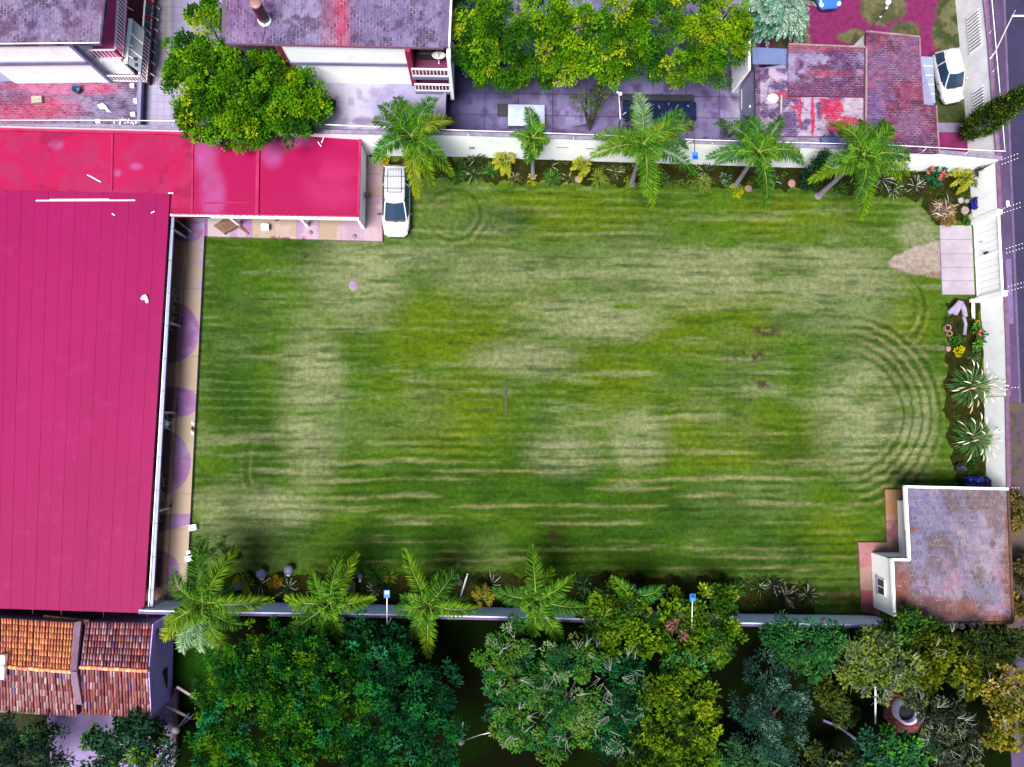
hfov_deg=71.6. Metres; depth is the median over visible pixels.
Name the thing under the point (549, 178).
spiky plant
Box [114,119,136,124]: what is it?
rubble
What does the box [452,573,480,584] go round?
shrub
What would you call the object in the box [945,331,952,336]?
plant pot
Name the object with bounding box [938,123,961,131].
path
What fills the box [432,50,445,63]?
satellite dish
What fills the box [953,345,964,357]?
round bush
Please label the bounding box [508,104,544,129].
table
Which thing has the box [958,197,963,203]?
boulder
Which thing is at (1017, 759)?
pavement
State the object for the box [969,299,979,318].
white post
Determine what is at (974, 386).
plumed grass
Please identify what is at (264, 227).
stool
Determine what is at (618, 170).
spiky plant
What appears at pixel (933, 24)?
yard
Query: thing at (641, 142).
palm tree
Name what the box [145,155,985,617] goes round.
lawn
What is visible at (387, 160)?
shrub
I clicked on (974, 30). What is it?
boundary wall
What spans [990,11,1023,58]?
street lamp
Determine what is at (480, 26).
ficus tree
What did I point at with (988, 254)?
gate
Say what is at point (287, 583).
spiky plant
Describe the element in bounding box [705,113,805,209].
palm tree
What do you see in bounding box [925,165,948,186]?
flower bush
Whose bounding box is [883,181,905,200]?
spiky plant
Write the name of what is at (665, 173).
ground cover
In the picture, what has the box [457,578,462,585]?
garden lamp
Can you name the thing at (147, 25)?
hanging cloth
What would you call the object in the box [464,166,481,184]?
spiky plant
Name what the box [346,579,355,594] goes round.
round bush
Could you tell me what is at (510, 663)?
twiggy tree
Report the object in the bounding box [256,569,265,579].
garden ornament
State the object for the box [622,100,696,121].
table
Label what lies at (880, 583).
window
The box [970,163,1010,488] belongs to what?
boundary wall
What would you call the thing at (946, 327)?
plant pot
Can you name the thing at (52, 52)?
house
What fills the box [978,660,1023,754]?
golden tree
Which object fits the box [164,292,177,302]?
wooden chair
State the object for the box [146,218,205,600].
terrace
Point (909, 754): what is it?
teal tree
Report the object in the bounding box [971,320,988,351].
flower bush
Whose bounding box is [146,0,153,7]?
hanging cloth
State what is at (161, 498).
wooden chair
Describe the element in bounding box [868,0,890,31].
roof mast
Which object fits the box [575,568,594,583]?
spiky plant
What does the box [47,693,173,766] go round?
house terrace
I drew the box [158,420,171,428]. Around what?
plastic chair
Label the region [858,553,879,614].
step
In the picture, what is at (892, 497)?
step
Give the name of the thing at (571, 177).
spiky plant
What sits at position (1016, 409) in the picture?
verge
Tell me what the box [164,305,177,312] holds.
wooden chair
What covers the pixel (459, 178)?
spiky plant
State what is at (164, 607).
boundary wall
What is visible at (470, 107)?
courtyard pavement
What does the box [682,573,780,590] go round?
shrub
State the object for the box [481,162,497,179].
spiky plant
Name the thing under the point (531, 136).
palm tree
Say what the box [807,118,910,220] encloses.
palm tree
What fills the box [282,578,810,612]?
ground cover
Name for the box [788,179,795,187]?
boulder
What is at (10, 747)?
garden tree
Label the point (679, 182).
shrub
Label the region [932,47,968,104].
parked car
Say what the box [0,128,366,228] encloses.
wing
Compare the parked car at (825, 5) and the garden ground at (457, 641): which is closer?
the garden ground at (457, 641)
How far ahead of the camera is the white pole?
42.02 m
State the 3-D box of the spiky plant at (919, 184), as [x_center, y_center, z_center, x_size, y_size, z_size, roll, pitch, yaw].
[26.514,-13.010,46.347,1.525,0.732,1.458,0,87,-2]
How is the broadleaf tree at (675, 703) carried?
on the garden ground at (457, 641)
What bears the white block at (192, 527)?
on the lawn at (713, 383)
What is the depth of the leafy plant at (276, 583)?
43.47 m
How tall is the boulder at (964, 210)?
0.219 m
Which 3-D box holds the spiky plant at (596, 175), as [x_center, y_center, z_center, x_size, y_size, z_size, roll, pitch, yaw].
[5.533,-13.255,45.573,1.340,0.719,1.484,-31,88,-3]
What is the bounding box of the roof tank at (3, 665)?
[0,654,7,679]
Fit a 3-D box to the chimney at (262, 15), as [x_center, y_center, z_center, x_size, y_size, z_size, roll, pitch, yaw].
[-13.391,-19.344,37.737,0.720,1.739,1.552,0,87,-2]
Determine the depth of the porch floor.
44.88 m
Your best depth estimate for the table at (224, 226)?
44.38 m
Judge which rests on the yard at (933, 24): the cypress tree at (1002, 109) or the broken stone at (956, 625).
the cypress tree at (1002, 109)
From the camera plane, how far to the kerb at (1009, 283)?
46.53 m
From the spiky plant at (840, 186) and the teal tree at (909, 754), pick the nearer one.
the teal tree at (909, 754)
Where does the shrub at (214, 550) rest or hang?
on the lawn at (713, 383)
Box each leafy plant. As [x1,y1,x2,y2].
[267,574,282,588]
[720,172,731,186]
[945,316,952,326]
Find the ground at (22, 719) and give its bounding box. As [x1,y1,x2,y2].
[0,293,989,766]
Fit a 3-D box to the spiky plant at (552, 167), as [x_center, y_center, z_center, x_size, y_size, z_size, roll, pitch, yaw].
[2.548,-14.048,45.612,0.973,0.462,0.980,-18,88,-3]
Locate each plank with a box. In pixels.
[175,219,192,232]
[505,381,506,414]
[780,95,781,113]
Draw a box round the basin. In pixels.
[892,697,919,724]
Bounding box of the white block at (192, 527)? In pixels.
[188,523,197,530]
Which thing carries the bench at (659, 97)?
on the courtyard pavement at (470, 107)
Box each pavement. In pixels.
[143,0,238,126]
[447,0,758,140]
[988,0,1023,766]
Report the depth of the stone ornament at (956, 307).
46.12 m
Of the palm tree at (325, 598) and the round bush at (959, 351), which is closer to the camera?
the palm tree at (325, 598)
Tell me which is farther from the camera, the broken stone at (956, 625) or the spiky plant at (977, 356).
the spiky plant at (977, 356)
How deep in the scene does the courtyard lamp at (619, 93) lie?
43.47 m
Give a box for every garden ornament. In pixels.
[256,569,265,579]
[283,565,292,576]
[357,574,362,581]
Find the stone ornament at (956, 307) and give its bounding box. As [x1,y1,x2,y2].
[947,300,967,334]
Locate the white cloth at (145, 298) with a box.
[141,295,148,302]
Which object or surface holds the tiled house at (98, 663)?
on the ground at (22, 719)
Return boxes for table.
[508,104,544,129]
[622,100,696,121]
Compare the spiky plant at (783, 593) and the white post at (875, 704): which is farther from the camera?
the spiky plant at (783, 593)
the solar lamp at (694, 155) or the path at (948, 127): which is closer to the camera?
the solar lamp at (694, 155)
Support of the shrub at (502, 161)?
on the flower bed at (524, 169)
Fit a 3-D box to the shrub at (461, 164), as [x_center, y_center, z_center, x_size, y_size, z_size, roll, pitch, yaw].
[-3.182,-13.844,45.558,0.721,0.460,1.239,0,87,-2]
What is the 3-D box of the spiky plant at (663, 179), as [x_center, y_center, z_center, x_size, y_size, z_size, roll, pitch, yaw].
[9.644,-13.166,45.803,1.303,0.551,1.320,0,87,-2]
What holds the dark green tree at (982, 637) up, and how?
on the garden ground at (457, 641)
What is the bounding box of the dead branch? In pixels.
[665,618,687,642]
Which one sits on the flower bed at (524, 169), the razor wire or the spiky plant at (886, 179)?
the spiky plant at (886, 179)
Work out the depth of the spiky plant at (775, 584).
44.75 m
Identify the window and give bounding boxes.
[162,667,167,687]
[876,576,885,596]
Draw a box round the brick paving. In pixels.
[883,685,919,732]
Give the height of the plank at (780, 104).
0.050 m
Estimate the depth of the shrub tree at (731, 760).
41.72 m
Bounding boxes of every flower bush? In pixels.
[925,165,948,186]
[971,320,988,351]
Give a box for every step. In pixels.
[857,542,898,552]
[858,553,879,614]
[884,489,902,541]
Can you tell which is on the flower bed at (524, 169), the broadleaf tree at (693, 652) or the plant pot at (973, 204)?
the plant pot at (973, 204)
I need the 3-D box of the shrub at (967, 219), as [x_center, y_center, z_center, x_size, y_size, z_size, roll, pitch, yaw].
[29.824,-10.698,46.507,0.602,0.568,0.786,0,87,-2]
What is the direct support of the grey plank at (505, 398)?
on the lawn at (713, 383)
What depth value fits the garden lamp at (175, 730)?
40.40 m
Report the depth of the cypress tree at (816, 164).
43.79 m
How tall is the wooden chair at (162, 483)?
0.879 m
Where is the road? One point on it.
(1015, 39)
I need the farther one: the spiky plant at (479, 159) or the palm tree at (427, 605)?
the spiky plant at (479, 159)
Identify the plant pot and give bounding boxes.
[942,324,951,331]
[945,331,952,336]
[969,197,978,209]
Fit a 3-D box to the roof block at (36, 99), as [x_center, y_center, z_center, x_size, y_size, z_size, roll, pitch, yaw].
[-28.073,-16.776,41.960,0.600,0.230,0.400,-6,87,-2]
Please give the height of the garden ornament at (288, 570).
0.759 m
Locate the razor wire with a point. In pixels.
(998, 61)
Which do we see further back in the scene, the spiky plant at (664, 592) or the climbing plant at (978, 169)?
the climbing plant at (978, 169)
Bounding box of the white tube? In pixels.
[460,573,467,599]
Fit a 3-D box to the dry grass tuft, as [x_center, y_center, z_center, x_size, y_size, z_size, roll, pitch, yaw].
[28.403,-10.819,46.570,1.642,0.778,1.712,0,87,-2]
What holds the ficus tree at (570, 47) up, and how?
on the courtyard pavement at (470, 107)
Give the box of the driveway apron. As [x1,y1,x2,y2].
[939,225,974,294]
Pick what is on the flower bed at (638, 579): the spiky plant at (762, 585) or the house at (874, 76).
the spiky plant at (762, 585)
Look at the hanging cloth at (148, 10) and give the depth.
41.83 m
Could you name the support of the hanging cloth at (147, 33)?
hanging from the house at (52, 52)
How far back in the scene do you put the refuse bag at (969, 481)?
45.43 m
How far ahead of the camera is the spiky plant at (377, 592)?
43.85 m
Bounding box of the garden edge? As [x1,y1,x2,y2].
[172,685,178,763]
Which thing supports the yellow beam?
attached to the tiled house at (98, 663)
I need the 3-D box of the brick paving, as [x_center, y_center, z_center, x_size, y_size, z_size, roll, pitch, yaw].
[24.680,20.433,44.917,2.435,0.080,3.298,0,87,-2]
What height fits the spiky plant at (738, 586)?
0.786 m
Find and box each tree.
[0,710,78,766]
[77,706,181,766]
[159,0,336,155]
[159,537,274,658]
[183,604,391,766]
[284,551,376,643]
[337,608,470,766]
[370,94,454,198]
[392,547,481,658]
[451,0,533,94]
[468,612,542,753]
[491,544,585,642]
[508,0,611,92]
[510,106,549,178]
[522,632,608,766]
[569,74,609,130]
[575,580,661,661]
[576,636,653,764]
[583,0,685,92]
[590,92,696,209]
[609,574,664,606]
[617,667,723,766]
[642,582,748,688]
[651,0,754,91]
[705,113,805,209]
[706,736,768,766]
[727,648,813,766]
[739,0,815,47]
[758,609,849,684]
[793,738,856,766]
[799,148,832,191]
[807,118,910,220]
[810,674,861,730]
[832,622,926,707]
[852,723,941,766]
[877,604,952,660]
[898,689,988,766]
[907,620,987,701]
[949,621,1023,686]
[956,83,1023,142]
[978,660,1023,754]
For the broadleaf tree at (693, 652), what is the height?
5.383 m
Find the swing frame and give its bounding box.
[166,685,193,725]
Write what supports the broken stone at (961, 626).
on the guardhouse
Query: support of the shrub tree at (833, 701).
on the garden ground at (457, 641)
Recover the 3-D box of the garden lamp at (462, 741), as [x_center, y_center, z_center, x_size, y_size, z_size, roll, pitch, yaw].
[-3.006,20.871,42.453,0.443,2.822,0.442,0,87,-2]
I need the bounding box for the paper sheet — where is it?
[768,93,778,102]
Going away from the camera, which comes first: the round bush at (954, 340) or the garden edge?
the garden edge
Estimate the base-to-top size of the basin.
0.540 m
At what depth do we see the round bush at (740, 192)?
46.05 m
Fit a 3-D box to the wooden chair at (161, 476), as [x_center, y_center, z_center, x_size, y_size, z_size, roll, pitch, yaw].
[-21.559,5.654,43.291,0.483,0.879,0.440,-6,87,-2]
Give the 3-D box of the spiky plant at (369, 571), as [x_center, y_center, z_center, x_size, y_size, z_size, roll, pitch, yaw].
[-8.465,11.799,43.613,1.698,0.880,1.665,-25,88,-3]
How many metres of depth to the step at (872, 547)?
45.28 m
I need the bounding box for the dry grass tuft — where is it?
[934,207,956,226]
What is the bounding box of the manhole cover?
[349,280,357,290]
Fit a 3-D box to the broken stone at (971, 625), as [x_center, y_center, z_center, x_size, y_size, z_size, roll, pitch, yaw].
[27.814,14.626,42.906,0.315,0.290,0.320,-17,88,-3]
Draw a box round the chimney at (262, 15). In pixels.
[249,0,271,41]
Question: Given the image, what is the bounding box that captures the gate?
[973,214,1003,295]
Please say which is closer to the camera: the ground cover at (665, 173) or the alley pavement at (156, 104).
the alley pavement at (156, 104)
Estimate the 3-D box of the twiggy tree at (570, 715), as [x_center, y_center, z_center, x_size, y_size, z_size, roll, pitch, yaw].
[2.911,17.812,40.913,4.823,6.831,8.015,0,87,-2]
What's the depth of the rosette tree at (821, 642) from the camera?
40.93 m
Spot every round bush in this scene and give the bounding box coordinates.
[232,572,253,593]
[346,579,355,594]
[624,174,635,188]
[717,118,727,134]
[728,183,743,198]
[949,333,965,345]
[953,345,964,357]
[968,177,977,187]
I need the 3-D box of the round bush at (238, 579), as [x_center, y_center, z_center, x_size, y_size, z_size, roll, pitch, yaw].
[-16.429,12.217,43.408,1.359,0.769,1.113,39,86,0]
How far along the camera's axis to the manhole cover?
45.01 m
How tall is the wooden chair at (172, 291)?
0.879 m
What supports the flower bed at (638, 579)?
on the lawn at (713, 383)
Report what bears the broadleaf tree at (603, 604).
on the garden ground at (457, 641)
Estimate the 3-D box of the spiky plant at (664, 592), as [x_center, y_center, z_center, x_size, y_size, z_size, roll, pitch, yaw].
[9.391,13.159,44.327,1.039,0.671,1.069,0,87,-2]
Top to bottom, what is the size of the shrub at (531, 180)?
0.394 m
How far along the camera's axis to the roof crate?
43.67 m
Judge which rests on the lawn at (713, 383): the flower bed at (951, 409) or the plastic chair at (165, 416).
the flower bed at (951, 409)
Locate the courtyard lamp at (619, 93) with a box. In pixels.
[616,91,621,129]
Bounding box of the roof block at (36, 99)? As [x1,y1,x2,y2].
[31,96,43,103]
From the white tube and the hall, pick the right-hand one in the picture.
the white tube
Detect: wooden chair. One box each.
[151,506,165,515]
[152,486,164,493]
[152,493,166,500]
[153,472,165,479]
[153,479,166,486]
[163,315,176,322]
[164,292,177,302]
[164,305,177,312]
[165,288,176,296]
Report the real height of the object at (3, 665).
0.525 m
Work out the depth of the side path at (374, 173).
45.20 m
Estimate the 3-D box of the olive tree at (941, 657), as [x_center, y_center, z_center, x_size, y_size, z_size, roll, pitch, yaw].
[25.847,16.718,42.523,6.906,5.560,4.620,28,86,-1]
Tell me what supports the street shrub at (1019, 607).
on the verge
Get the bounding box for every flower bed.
[189,570,816,614]
[385,156,971,224]
[943,297,985,486]
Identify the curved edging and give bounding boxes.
[822,719,855,740]
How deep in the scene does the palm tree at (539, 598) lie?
40.26 m
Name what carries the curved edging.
on the garden ground at (457, 641)
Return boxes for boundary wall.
[0,124,1001,172]
[138,600,886,627]
[955,0,1000,155]
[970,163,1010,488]
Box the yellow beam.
[43,615,89,624]
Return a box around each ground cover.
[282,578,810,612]
[435,158,929,192]
[928,175,983,474]
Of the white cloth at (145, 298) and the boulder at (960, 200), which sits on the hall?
the white cloth at (145, 298)
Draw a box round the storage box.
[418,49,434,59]
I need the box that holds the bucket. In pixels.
[71,84,81,93]
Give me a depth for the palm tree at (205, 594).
38.99 m
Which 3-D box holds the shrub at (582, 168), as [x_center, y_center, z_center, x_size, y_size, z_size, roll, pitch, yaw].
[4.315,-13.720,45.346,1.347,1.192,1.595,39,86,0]
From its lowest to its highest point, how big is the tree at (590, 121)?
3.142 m
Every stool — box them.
[261,224,268,230]
[497,104,506,116]
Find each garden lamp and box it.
[171,713,188,734]
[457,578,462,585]
[458,722,464,745]
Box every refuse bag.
[954,462,966,473]
[963,475,977,486]
[974,475,985,486]
[984,477,991,486]
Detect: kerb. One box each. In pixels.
[1003,0,1020,401]
[1005,259,1013,323]
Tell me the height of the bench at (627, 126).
0.440 m
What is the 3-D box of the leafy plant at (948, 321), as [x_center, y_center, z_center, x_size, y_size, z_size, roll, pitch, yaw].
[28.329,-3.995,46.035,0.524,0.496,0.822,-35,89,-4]
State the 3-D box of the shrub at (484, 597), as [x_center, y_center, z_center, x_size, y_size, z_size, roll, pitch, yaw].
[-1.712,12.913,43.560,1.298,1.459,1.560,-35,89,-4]
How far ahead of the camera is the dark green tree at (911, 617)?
41.62 m
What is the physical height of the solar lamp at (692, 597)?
1.535 m
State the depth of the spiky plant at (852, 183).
46.41 m
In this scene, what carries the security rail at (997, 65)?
on the boundary wall at (974, 30)
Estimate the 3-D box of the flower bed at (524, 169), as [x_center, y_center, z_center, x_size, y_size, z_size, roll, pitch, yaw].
[11.207,-12.786,46.174,39.386,0.001,3.930,2,87,-2]
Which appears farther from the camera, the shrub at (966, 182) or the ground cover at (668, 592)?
the shrub at (966, 182)
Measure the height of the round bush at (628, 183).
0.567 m
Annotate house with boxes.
[0,0,159,124]
[0,609,181,716]
[221,0,453,130]
[732,30,939,153]
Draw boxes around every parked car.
[377,164,412,237]
[811,0,840,10]
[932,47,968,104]
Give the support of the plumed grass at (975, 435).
on the flower bed at (951, 409)
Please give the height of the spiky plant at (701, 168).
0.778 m
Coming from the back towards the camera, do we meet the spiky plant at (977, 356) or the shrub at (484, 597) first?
the spiky plant at (977, 356)
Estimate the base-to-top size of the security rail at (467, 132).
1.227 m
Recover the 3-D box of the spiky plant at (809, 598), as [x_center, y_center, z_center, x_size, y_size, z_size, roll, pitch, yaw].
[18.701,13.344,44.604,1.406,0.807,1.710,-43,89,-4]
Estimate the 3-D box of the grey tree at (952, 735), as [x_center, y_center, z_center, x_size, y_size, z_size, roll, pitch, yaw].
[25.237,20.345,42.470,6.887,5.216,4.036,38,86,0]
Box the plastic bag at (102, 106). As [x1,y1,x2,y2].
[97,103,110,112]
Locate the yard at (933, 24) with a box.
[759,0,967,151]
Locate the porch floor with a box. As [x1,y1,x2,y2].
[204,203,382,241]
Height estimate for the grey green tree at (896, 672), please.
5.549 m
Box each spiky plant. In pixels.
[249,575,272,595]
[276,575,300,601]
[361,561,389,586]
[366,580,384,600]
[382,569,396,583]
[451,168,465,184]
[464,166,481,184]
[465,154,487,170]
[478,571,502,595]
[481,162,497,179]
[508,172,523,184]
[543,168,563,187]
[544,159,556,171]
[561,172,575,184]
[572,572,595,594]
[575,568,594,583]
[587,168,608,186]
[606,163,625,179]
[655,172,669,189]
[655,585,668,599]
[695,162,715,180]
[697,173,712,191]
[697,581,717,598]
[728,578,745,600]
[751,577,768,596]
[765,576,784,595]
[770,172,781,188]
[772,583,798,608]
[798,583,819,605]
[831,180,849,197]
[843,177,856,190]
[875,169,896,193]
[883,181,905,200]
[906,175,926,195]
[966,349,982,363]
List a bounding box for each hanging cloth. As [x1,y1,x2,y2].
[144,21,151,31]
[144,29,150,38]
[145,5,152,15]
[145,13,151,23]
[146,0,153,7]
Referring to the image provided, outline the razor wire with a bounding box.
[988,0,1006,149]
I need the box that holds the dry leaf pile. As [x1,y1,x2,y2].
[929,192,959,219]
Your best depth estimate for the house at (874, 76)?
43.72 m
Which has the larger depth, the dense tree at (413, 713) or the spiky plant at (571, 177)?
the spiky plant at (571, 177)
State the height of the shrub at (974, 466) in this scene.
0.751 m
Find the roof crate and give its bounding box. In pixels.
[820,137,838,144]
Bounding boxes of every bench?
[621,94,693,101]
[622,125,692,129]
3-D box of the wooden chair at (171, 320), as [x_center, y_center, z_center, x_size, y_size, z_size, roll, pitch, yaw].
[-21.127,-3.919,43.820,0.483,0.879,0.440,0,87,-2]
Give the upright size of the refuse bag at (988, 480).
0.594 m
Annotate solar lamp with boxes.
[384,590,391,623]
[690,594,695,629]
[692,121,697,159]
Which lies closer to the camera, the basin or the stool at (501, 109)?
the basin
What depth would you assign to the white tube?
43.68 m
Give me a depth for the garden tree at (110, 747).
39.55 m
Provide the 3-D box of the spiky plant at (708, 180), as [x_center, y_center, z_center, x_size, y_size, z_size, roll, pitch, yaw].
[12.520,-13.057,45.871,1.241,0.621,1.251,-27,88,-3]
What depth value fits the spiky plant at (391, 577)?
43.95 m
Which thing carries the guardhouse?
on the lawn at (713, 383)
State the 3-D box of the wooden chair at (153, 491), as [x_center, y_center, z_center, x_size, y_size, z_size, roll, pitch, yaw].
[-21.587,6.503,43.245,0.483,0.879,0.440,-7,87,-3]
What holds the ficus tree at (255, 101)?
on the alley pavement at (156, 104)
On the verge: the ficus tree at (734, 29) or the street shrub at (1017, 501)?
the street shrub at (1017, 501)
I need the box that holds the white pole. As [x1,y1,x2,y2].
[36,199,134,200]
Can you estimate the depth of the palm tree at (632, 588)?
41.62 m
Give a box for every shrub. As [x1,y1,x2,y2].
[190,536,241,560]
[379,155,389,165]
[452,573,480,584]
[458,160,466,176]
[527,174,537,185]
[668,180,696,189]
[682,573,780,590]
[963,215,970,225]
[965,452,986,477]
[1010,489,1023,534]
[1013,553,1023,591]
[1013,591,1023,621]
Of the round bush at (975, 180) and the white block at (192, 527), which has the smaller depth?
the white block at (192, 527)
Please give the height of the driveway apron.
0.140 m
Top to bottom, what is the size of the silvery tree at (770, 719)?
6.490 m
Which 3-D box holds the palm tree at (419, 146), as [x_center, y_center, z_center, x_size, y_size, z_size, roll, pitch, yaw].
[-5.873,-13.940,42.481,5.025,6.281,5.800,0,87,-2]
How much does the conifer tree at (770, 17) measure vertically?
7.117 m
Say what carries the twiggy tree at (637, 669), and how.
on the garden ground at (457, 641)
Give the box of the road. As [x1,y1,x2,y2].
[1005,0,1023,401]
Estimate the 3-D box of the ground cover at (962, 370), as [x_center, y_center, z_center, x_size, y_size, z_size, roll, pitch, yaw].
[29.100,-3.984,46.224,3.461,0.578,19.769,0,87,-2]
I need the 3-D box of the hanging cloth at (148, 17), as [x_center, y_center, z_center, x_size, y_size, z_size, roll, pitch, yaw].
[-21.424,-21.524,41.821,0.235,0.484,0.406,0,87,-2]
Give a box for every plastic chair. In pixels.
[157,412,168,419]
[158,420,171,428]
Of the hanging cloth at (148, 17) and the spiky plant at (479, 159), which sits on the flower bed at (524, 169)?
the spiky plant at (479, 159)
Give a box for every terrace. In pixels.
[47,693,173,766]
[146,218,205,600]
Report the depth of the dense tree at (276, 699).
38.29 m
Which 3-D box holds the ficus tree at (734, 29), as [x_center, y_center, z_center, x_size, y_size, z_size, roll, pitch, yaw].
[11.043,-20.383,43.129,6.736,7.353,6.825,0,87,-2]
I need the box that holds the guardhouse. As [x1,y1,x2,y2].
[871,485,1014,623]
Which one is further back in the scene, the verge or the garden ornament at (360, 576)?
the verge
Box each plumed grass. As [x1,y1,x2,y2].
[949,360,1008,412]
[951,414,1001,461]
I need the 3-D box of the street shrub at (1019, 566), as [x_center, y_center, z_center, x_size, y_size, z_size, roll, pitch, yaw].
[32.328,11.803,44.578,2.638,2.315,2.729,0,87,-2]
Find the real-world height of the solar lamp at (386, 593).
1.227 m
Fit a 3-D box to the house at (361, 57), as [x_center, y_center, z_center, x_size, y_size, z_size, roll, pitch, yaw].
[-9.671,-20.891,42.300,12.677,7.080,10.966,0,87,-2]
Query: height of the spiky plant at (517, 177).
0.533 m
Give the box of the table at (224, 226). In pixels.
[214,219,237,234]
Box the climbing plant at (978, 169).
[973,164,990,177]
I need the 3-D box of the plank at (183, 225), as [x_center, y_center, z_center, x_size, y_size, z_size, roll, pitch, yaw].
[-20.454,-9.820,44.247,1.041,0.643,0.140,38,86,0]
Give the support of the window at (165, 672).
in the tiled house at (98, 663)
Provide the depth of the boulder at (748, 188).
46.18 m
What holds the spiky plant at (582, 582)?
on the flower bed at (638, 579)
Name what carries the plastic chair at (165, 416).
on the terrace at (178, 455)
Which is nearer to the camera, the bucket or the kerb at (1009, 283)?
the bucket
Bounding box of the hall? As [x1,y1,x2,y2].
[0,190,186,618]
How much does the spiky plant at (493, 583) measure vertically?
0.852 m
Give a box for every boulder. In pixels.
[745,185,751,191]
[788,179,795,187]
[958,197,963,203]
[961,206,968,214]
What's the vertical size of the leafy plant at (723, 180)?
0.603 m
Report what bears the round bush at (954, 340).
on the flower bed at (951, 409)
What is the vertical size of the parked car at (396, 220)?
1.625 m
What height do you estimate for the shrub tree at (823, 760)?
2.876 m
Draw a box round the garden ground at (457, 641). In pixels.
[172,615,1010,766]
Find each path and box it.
[366,157,383,202]
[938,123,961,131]
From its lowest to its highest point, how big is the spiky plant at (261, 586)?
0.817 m
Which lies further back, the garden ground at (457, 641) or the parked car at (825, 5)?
the parked car at (825, 5)
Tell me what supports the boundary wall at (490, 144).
on the lawn at (713, 383)
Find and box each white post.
[874,687,875,723]
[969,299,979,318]
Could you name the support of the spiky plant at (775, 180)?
on the flower bed at (524, 169)
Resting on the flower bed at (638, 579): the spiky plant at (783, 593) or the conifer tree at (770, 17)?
the spiky plant at (783, 593)
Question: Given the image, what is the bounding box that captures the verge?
[1007,402,1023,656]
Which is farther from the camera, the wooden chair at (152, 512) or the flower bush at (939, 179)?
the flower bush at (939, 179)
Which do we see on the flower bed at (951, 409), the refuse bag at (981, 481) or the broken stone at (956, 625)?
the refuse bag at (981, 481)
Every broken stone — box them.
[951,623,958,628]
[958,623,964,629]
[968,622,975,628]
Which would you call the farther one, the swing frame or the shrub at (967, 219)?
the shrub at (967, 219)
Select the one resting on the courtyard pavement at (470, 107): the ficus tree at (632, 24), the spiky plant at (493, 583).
the ficus tree at (632, 24)
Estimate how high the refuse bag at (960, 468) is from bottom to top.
0.614 m
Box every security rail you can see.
[4,120,998,151]
[989,2,1004,149]
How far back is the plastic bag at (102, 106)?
42.03 m
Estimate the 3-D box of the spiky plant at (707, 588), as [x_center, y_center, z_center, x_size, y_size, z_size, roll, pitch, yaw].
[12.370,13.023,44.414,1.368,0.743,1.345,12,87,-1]

